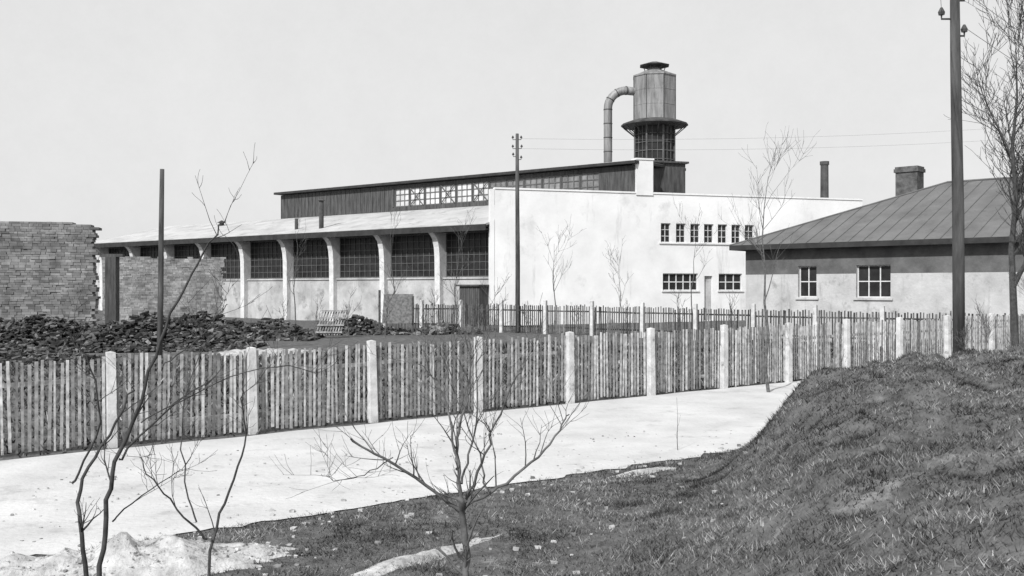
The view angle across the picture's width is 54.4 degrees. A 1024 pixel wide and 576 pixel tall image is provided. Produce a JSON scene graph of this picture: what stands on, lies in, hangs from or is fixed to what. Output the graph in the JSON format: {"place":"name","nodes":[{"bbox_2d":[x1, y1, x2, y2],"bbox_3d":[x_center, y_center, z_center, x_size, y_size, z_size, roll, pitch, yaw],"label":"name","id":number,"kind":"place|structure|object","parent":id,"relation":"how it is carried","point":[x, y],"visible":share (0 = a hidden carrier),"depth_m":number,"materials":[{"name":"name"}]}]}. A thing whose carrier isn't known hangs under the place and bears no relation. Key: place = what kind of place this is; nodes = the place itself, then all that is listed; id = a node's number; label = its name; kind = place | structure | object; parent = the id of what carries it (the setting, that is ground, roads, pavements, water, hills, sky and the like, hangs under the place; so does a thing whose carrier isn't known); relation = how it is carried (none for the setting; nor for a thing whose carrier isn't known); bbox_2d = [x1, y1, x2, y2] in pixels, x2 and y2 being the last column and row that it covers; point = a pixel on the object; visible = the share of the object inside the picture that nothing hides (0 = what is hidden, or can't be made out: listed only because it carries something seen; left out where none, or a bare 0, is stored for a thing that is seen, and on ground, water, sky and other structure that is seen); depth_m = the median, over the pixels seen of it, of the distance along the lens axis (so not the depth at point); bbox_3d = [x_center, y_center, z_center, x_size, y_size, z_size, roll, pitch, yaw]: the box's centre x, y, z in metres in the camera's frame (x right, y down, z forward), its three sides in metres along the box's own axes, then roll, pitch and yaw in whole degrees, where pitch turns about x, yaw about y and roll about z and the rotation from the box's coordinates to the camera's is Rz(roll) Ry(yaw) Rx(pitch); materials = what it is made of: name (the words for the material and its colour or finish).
{"place":"outdoors","nodes":[
{"label":"outdoors","id":0,"kind":"place"},
{"bbox_2d":[0,380,803,559],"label":"road","id":1,"kind":"structure","parent":0,"point":[743,413],"depth_m":15.03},
{"bbox_2d":[676,410,680,449],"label":"sapling","id":2,"kind":"object","parent":1,"relation":"on","point":[677,430],"visible":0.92,"depth_m":15.90,"materials":[{"name":"grey plant"}]},
{"bbox_2d":[0,292,1023,575],"bbox_3d":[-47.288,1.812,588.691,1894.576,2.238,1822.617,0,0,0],"label":"ground","id":3,"kind":"structure","parent":0,"point":[482,560],"depth_m":10.56,"materials":[{"name":"grey soil"}]},
{"bbox_2d":[0,221,101,327],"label":"stone wall","id":4,"kind":"structure","parent":3,"relation":"on","point":[45,267],"depth_m":44.42,"materials":[{"name":"grey brick"}]},
{"bbox_2d":[0,347,121,365],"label":"rubble heap","id":5,"kind":"object","parent":3,"relation":"on","point":[19,357],"visible":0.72,"depth_m":33.43,"materials":[{"name":"stone"}]},
{"bbox_2d":[99,254,124,322],"bbox_3d":[-20.600,0.375,51.300,1.200,4.250,0.500,0,0,0],"label":"timber post","id":6,"kind":"object","parent":3,"relation":"on","point":[112,286],"visible":0.79,"depth_m":51.05,"materials":[{"name":"grey wood"}]},
{"bbox_2d":[0,314,267,352],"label":"rubble heap","id":7,"kind":"object","parent":3,"relation":"on","point":[34,333],"visible":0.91,"depth_m":38.78,"materials":[{"name":"stone"}]},
{"bbox_2d":[0,532,296,575],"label":"chalk mound","id":8,"kind":"object","parent":3,"relation":"on","point":[125,553],"visible":0.94,"depth_m":9.55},
{"bbox_2d":[157,169,163,357],"bbox_3d":[-12.362,-0.597,35.000,0.274,7.168,0.198,0,0,0],"label":"utility pole","id":9,"kind":"object","parent":3,"relation":"on","point":[160,268],"visible":0.81,"depth_m":34.93,"materials":[{"name":"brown wood"}]},
{"bbox_2d":[102,256,226,322],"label":"brick wall","id":10,"kind":"structure","parent":3,"relation":"on","point":[138,285],"depth_m":60.84,"materials":[{"name":"brick"}]},
{"bbox_2d":[49,145,356,575],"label":"bare shrub","id":11,"kind":"object","parent":3,"relation":"on","point":[111,476],"visible":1,"depth_m":5.62,"materials":[{"name":"black plant"}]},
{"bbox_2d":[105,311,324,340],"bbox_3d":[-14.502,1.855,45.998,11.436,1.619,3.700,0,0,0],"label":"rubble heap","id":12,"kind":"object","parent":3,"relation":"on","point":[289,331],"visible":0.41,"depth_m":45.43,"materials":[{"name":"stone"}]},
{"bbox_2d":[212,348,324,356],"bbox_3d":[-9.274,2.389,37.347,4.220,0.218,3.433,0,0,0],"label":"dirt patch","id":13,"kind":"object","parent":3,"relation":"on","point":[234,351],"visible":0.47,"depth_m":37.22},
{"bbox_2d":[96,232,445,322],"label":"concrete frame legs","id":14,"kind":"object","parent":3,"relation":"on","point":[383,242],"visible":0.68,"depth_m":66.88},
{"bbox_2d":[96,224,494,247],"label":"eaves fascia","id":15,"kind":"structure","parent":14,"relation":"on","point":[417,230],"depth_m":66.61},
{"bbox_2d":[94,205,494,243],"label":"roof","id":16,"kind":"structure","parent":15,"relation":"on","point":[419,218],"depth_m":71.40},
{"bbox_2d":[217,198,324,229],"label":"roof vents","id":17,"kind":"object","parent":16,"relation":"on","point":[321,212],"visible":0.78,"depth_m":68.28,"materials":[{"name":"metal"}]},
{"bbox_2d":[281,165,658,218],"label":"clerestory boarding","id":18,"kind":"object","parent":16,"relation":"on","point":[380,199],"visible":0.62,"depth_m":73.22,"materials":[{"name":"grey wood"}]},
{"bbox_2d":[396,182,487,205],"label":"clerestory glass light","id":19,"kind":"object","parent":18,"relation":"in","point":[443,194],"visible":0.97,"depth_m":70.45,"materials":[{"name":"white glass"}]},
{"bbox_2d":[274,160,685,194],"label":"clerestory roof","id":20,"kind":"structure","parent":18,"relation":"on","point":[564,168],"depth_m":68.09,"materials":[{"name":"metal"}]},
{"bbox_2d":[284,160,662,191],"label":"clerestory roof felt","id":21,"kind":"object","parent":20,"relation":"on","point":[472,174],"visible":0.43,"depth_m":68.17,"materials":[{"name":"black"}]},
{"bbox_2d":[392,172,598,206],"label":"clerestory bars","id":22,"kind":"object","parent":18,"relation":"attached to","point":[479,191],"visible":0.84,"depth_m":68.81,"materials":[{"name":"grey metal"}]},
{"bbox_2d":[491,173,597,199],"bbox_3d":[2.005,-6.585,64.921,8.780,1.330,0.001,0,0,38],"label":"clerestory glass","id":23,"kind":"object","parent":18,"relation":"in","point":[570,184],"visible":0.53,"depth_m":64.16,"materials":[{"name":"grey glass"}]},
{"bbox_2d":[275,299,288,319],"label":"dry shrub","id":24,"kind":"object","parent":3,"relation":"on","point":[283,310],"visible":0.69,"depth_m":47.86,"materials":[{"name":"grey plant"}]},
{"bbox_2d":[97,258,494,323],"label":"hall wall","id":25,"kind":"structure","parent":3,"relation":"on","point":[307,292],"depth_m":67.50,"materials":[{"name":"paint"}]},
{"bbox_2d":[109,232,494,278],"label":"hall glazing","id":26,"kind":"structure","parent":25,"relation":"on","point":[351,248],"depth_m":66.07,"materials":[{"name":"black glass"}]},
{"bbox_2d":[109,231,494,278],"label":"hall glazing bars","id":27,"kind":"object","parent":26,"relation":"attached to","point":[365,257],"visible":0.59,"depth_m":66.01,"materials":[{"name":"black metal"}]},
{"bbox_2d":[286,210,307,323],"bbox_3d":[-11.157,-0.928,51.969,0.998,6.711,1.241,0,0,41],"label":"bare tree","id":28,"kind":"object","parent":3,"relation":"on","point":[296,268],"visible":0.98,"depth_m":51.99,"materials":[{"name":"grey plant"}]},
{"bbox_2d":[311,295,323,331],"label":"dry shrub","id":29,"kind":"object","parent":3,"relation":"on","point":[317,305],"visible":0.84,"depth_m":47.71,"materials":[{"name":"grey plant"}]},
{"bbox_2d":[315,310,346,334],"bbox_3d":[-8.445,1.617,46.750,1.510,1.165,0.560,0,0,0],"label":"leaning pallet","id":30,"kind":"object","parent":3,"relation":"on","point":[329,324],"visible":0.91,"depth_m":46.71,"materials":[{"name":"wood"}]},
{"bbox_2d":[341,288,360,338],"bbox_3d":[-7.554,1.176,46.164,1.120,2.513,0.742,0,0,32],"label":"dry shrub","id":31,"kind":"object","parent":3,"relation":"on","point":[348,311],"visible":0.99,"depth_m":46.18,"materials":[{"name":"grey plant"}]},
{"bbox_2d":[308,314,410,335],"bbox_3d":[-7.755,1.918,49.968,5.854,1.192,2.894,0,0,0],"label":"rubble heap","id":32,"kind":"object","parent":3,"relation":"on","point":[365,326],"visible":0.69,"depth_m":49.26,"materials":[{"name":"stone"}]},
{"bbox_2d":[0,430,760,575],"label":"pebbles","id":33,"kind":"object","parent":3,"relation":"on","point":[251,561],"visible":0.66,"depth_m":11.55,"materials":[{"name":"stone"}]},
{"bbox_2d":[377,282,398,337],"bbox_3d":[-5.878,1.078,46.433,1.082,2.683,0.956,0,0,33],"label":"dry shrub","id":34,"kind":"object","parent":3,"relation":"on","point":[388,300],"visible":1,"depth_m":46.49,"materials":[{"name":"grey plant"}]},
{"bbox_2d":[378,199,408,326],"bbox_3d":[-6.102,-1.228,51.922,1.891,7.233,1.421,0,0,0],"label":"bare tree","id":35,"kind":"object","parent":3,"relation":"on","point":[391,250],"visible":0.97,"depth_m":51.89,"materials":[{"name":"grey plant"}]},
{"bbox_2d":[378,290,413,332],"bbox_3d":[-5.725,1.250,49.245,1.753,2.300,0.396,0,0,-4],"label":"sheet metal panel","id":36,"kind":"object","parent":3,"relation":"on","point":[403,306],"visible":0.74,"depth_m":49.20,"materials":[{"name":"metal"}]},
{"bbox_2d":[418,308,429,336],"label":"dry shrub","id":37,"kind":"object","parent":3,"relation":"on","point":[423,320],"visible":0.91,"depth_m":47.24,"materials":[{"name":"grey plant"}]},
{"bbox_2d":[351,535,498,575],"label":"dirt patch","id":38,"kind":"object","parent":3,"relation":"on","point":[402,561],"visible":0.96,"depth_m":9.74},
{"bbox_2d":[427,289,439,324],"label":"dry shrub","id":39,"kind":"object","parent":3,"relation":"on","point":[432,304],"visible":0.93,"depth_m":50.99,"materials":[{"name":"grey plant"}]},
{"bbox_2d":[271,277,599,575],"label":"young tree","id":40,"kind":"object","parent":3,"relation":"on","point":[464,503],"visible":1,"depth_m":6.00,"materials":[{"name":"grey plant"}]},
{"bbox_2d":[410,320,484,334],"bbox_3d":[-3.210,2.102,49.516,3.707,1.051,2.162,0,0,0],"label":"rubble heap","id":41,"kind":"object","parent":3,"relation":"on","point":[432,328],"visible":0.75,"depth_m":48.94,"materials":[{"name":"stone"}]},
{"bbox_2d":[439,209,475,322],"bbox_3d":[-2.603,-0.884,49.640,1.807,6.512,1.901,0,0,-44],"label":"bare tree","id":42,"kind":"object","parent":3,"relation":"on","point":[457,266],"visible":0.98,"depth_m":49.71,"materials":[{"name":"grey plant"}]},
{"bbox_2d":[451,285,468,336],"bbox_3d":[-2.587,1.068,46.770,0.849,2.659,0.999,0,0,22],"label":"dry shrub","id":43,"kind":"object","parent":3,"relation":"on","point":[458,309],"visible":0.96,"depth_m":46.80,"materials":[{"name":"grey plant"}]},
{"bbox_2d":[457,285,494,325],"bbox_3d":[-2.091,1.000,58.385,1.750,2.400,1.650,0,0,38],"label":"corner lean to","id":44,"kind":"object","parent":3,"relation":"on","point":[483,295],"visible":0.5,"depth_m":57.78,"materials":[{"name":"grey wood"}]},
{"bbox_2d":[464,287,476,323],"bbox_3d":[-2.389,1.025,57.742,0.940,2.150,0.026,0,0,38],"label":"lean to battens","id":45,"kind":"object","parent":44,"relation":"attached to","point":[468,302],"visible":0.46,"depth_m":57.83,"materials":[{"name":"wood"}]},
{"bbox_2d":[475,294,484,327],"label":"dry shrub","id":46,"kind":"object","parent":3,"relation":"on","point":[479,320],"visible":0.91,"depth_m":50.38,"materials":[{"name":"grey plant"}]},
{"bbox_2d":[481,273,511,336],"bbox_3d":[-0.758,0.828,46.208,1.504,3.138,0.961,0,0,0],"label":"dry shrub","id":47,"kind":"object","parent":3,"relation":"on","point":[495,307],"visible":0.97,"depth_m":46.24,"materials":[{"name":"grey plant"}]},
{"bbox_2d":[0,313,1023,454],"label":"picket fence","id":48,"kind":"object","parent":3,"relation":"on","point":[374,373],"visible":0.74,"depth_m":20.49,"materials":[{"name":"wood"}]},
{"bbox_2d":[512,133,522,332],"bbox_3d":[0.260,-2.502,50.000,0.563,10.497,0.238,0,0,0],"label":"utility pole","id":49,"kind":"object","parent":3,"relation":"on","point":[517,254],"visible":0.96,"depth_m":49.92,"materials":[{"name":"grey wood"}]},
{"bbox_2d":[577,0,1023,149],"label":"power lines","id":50,"kind":"object","parent":49,"relation":"attached to","point":[876,134],"visible":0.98,"depth_m":52.83,"materials":[{"name":"metal"}]},
{"bbox_2d":[523,302,533,332],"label":"dry shrub","id":51,"kind":"object","parent":3,"relation":"on","point":[527,314],"visible":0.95,"depth_m":49.77,"materials":[{"name":"grey plant"}]},
{"bbox_2d":[537,220,581,325],"bbox_3d":[2.444,-0.735,51.783,2.168,6.113,1.924,0,0,39],"label":"bare tree","id":52,"kind":"object","parent":3,"relation":"on","point":[559,237],"visible":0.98,"depth_m":52.01,"materials":[{"name":"grey plant"}]},
{"bbox_2d":[602,238,633,328],"bbox_3d":[5.461,-0.264,52.930,1.325,5.114,2.213,0,0,29],"label":"bare tree","id":53,"kind":"object","parent":3,"relation":"on","point":[620,299],"visible":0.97,"depth_m":52.88,"materials":[{"name":"grey plant"}]},
{"bbox_2d":[611,467,675,477],"bbox_3d":[1.901,2.630,14.287,1.404,0.078,0.282,0,0,-32],"label":"dirt patch","id":54,"kind":"object","parent":3,"relation":"on","point":[654,469],"visible":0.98,"depth_m":14.22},
{"bbox_2d":[672,282,691,320],"bbox_3d":[8.165,1.024,48.118,1.080,2.646,0.668,0,0,0],"label":"dry shrub","id":55,"kind":"object","parent":3,"relation":"on","point":[680,301],"visible":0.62,"depth_m":48.08,"materials":[{"name":"grey plant"}]},
{"bbox_2d":[673,198,723,328],"bbox_3d":[9.442,-1.232,50.029,2.546,7.097,1.402,0,0,21],"label":"bare tree","id":56,"kind":"object","parent":3,"relation":"on","point":[694,252],"visible":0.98,"depth_m":50.10,"materials":[{"name":"grey plant"}]},
{"bbox_2d":[383,299,1023,350],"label":"picket fence","id":57,"kind":"object","parent":3,"relation":"on","point":[643,312],"visible":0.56,"depth_m":45.57,"materials":[{"name":"wood"}]},
{"bbox_2d":[726,290,738,327],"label":"dry shrub","id":58,"kind":"object","parent":3,"relation":"on","point":[732,307],"visible":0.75,"depth_m":47.38,"materials":[{"name":"grey plant"}]},
{"bbox_2d":[719,123,819,391],"bbox_3d":[6.275,-0.701,24.052,2.379,6.705,1.638,0,0,0],"label":"bare tree","id":59,"kind":"object","parent":3,"relation":"on","point":[768,331],"visible":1,"depth_m":23.98,"materials":[{"name":"grey plant"}]},
{"bbox_2d":[838,353,850,383],"bbox_3d":[4.283,1.051,12.766,0.160,0.602,0.147,0,0,0],"label":"sapling","id":60,"kind":"object","parent":3,"relation":"on","point":[843,368],"visible":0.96,"depth_m":12.80,"materials":[{"name":"grey plant"}]},
{"bbox_2d":[865,327,889,362],"bbox_3d":[7.477,1.711,20.197,0.982,1.894,0.914,0,0,0],"label":"dry shrub","id":61,"kind":"object","parent":3,"relation":"on","point":[877,342],"visible":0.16,"depth_m":20.09,"materials":[{"name":"grey plant"}]},
{"bbox_2d":[746,242,1023,348],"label":"walls","id":62,"kind":"structure","parent":3,"relation":"on","point":[921,278],"depth_m":40.51,"materials":[{"name":"paint"}]},
{"bbox_2d":[795,298,892,299],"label":"window sills","id":63,"kind":"structure","parent":62,"relation":"attached to","point":[853,299],"depth_m":41.40,"materials":[{"name":"paint"}]},
{"bbox_2d":[800,265,890,297],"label":"window frames","id":64,"kind":"structure","parent":62,"relation":"attached to","point":[868,281],"depth_m":41.48,"materials":[{"name":"white wood"}]},
{"bbox_2d":[801,266,890,297],"bbox_3d":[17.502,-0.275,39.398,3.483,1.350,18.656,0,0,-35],"label":"window glass","id":65,"kind":"object","parent":64,"relation":"in","point":[875,276],"visible":0.67,"depth_m":41.45,"materials":[{"name":"black glass"}]},
{"bbox_2d":[729,236,1022,250],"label":"eaves","id":66,"kind":"object","parent":62,"relation":"on","point":[878,243],"visible":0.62,"depth_m":40.56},
{"bbox_2d":[735,179,1023,244],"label":"roof","id":67,"kind":"structure","parent":66,"relation":"on","point":[981,219],"depth_m":42.33,"materials":[{"name":"metal"}]},
{"bbox_2d":[730,176,1020,245],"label":"roof seams","id":68,"kind":"object","parent":67,"relation":"attached to","point":[878,202],"visible":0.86,"depth_m":43.90,"materials":[{"name":"grey metal"}]},
{"bbox_2d":[894,165,925,195],"bbox_3d":[18.450,-4.205,46.200,1.120,2.810,0.930,0,0,43],"label":"chimney","id":69,"kind":"object","parent":67,"relation":"on","point":[909,179],"visible":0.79,"depth_m":45.90,"materials":[{"name":"brick"}]},
{"bbox_2d":[938,0,967,352],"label":"utility pole","id":70,"kind":"object","parent":3,"relation":"on","point":[958,276],"visible":0.93,"depth_m":17.42,"materials":[{"name":"grey wood"}]},
{"bbox_2d":[951,318,971,348],"bbox_3d":[7.798,0.927,17.317,0.371,0.829,0.503,0,0,15],"label":"dry shrub","id":71,"kind":"object","parent":3,"relation":"on","point":[964,337],"visible":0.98,"depth_m":17.27,"materials":[{"name":"grey plant"}]},
{"bbox_2d":[943,0,1023,347],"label":"bare tree","id":72,"kind":"object","parent":3,"relation":"on","point":[1016,189],"visible":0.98,"depth_m":23.24,"materials":[{"name":"grey plant"}]},
{"bbox_2d":[971,295,1003,351],"bbox_3d":[8.849,0.975,18.709,0.517,1.745,0.637,0,0,-13],"label":"dry shrub","id":73,"kind":"object","parent":3,"relation":"on","point":[984,324],"visible":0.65,"depth_m":18.67,"materials":[{"name":"grey plant"}]},
{"bbox_2d":[1003,331,1021,349],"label":"dry shrub","id":74,"kind":"object","parent":3,"relation":"on","point":[1012,341],"visible":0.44,"depth_m":18.84,"materials":[{"name":"grey plant"}]},
{"bbox_2d":[1007,267,1023,342],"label":"dry shrub","id":75,"kind":"object","parent":3,"relation":"on","point":[1019,291],"visible":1,"depth_m":17.98,"materials":[{"name":"grey plant"}]},
{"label":"rear block","id":76,"kind":"object","parent":3,"relation":"on","visible":0},
{"bbox_2d":[603,61,688,192],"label":"dust collector tower","id":77,"kind":"structure","parent":76,"relation":"on","point":[654,124],"depth_m":63.26,"materials":[{"name":"metal"}]},
{"bbox_2d":[820,161,828,197],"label":"factory chimney","id":78,"kind":"object","parent":76,"relation":"on","point":[824,179],"visible":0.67,"depth_m":71.76,"materials":[{"name":"brick"}]},
{"bbox_2d":[0,0,1023,286],"label":"sky","id":79,"kind":"structure","parent":0,"point":[98,97],"materials":[{"name":"white"}]},
{"bbox_2d":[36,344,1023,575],"bbox_3d":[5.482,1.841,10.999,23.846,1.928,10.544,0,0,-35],"label":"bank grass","id":80,"kind":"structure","parent":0,"point":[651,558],"depth_m":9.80,"materials":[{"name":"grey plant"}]},
{"bbox_2d":[489,187,862,325],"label":"end wall","id":81,"kind":"structure","parent":0,"point":[601,219],"depth_m":60.30,"materials":[{"name":"white paint"}]},
{"bbox_2d":[631,158,653,195],"bbox_3d":[7.993,-6.775,60.900,1.220,2.250,0.720,0,0,-18],"label":"flue stack","id":82,"kind":"object","parent":81,"relation":"on","point":[644,176],"visible":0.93,"depth_m":60.60,"materials":[{"name":"white paint"}]},
{"bbox_2d":[659,243,743,291],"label":"window sills","id":83,"kind":"structure","parent":81,"relation":"attached to","point":[699,244],"depth_m":61.71,"materials":[{"name":"concrete"}]},
{"bbox_2d":[661,223,752,289],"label":"end wall window frames","id":84,"kind":"structure","parent":81,"relation":"in","point":[689,281],"depth_m":61.82,"materials":[{"name":"white wood"}]},
{"bbox_2d":[704,276,710,319],"bbox_3d":[12.174,0.625,62.156,0.550,2.750,0.050,0,0,-18],"label":"end wall door","id":85,"kind":"structure","parent":81,"relation":"in","point":[707,292],"depth_m":62.14,"materials":[{"name":"white wood"}]}
]}

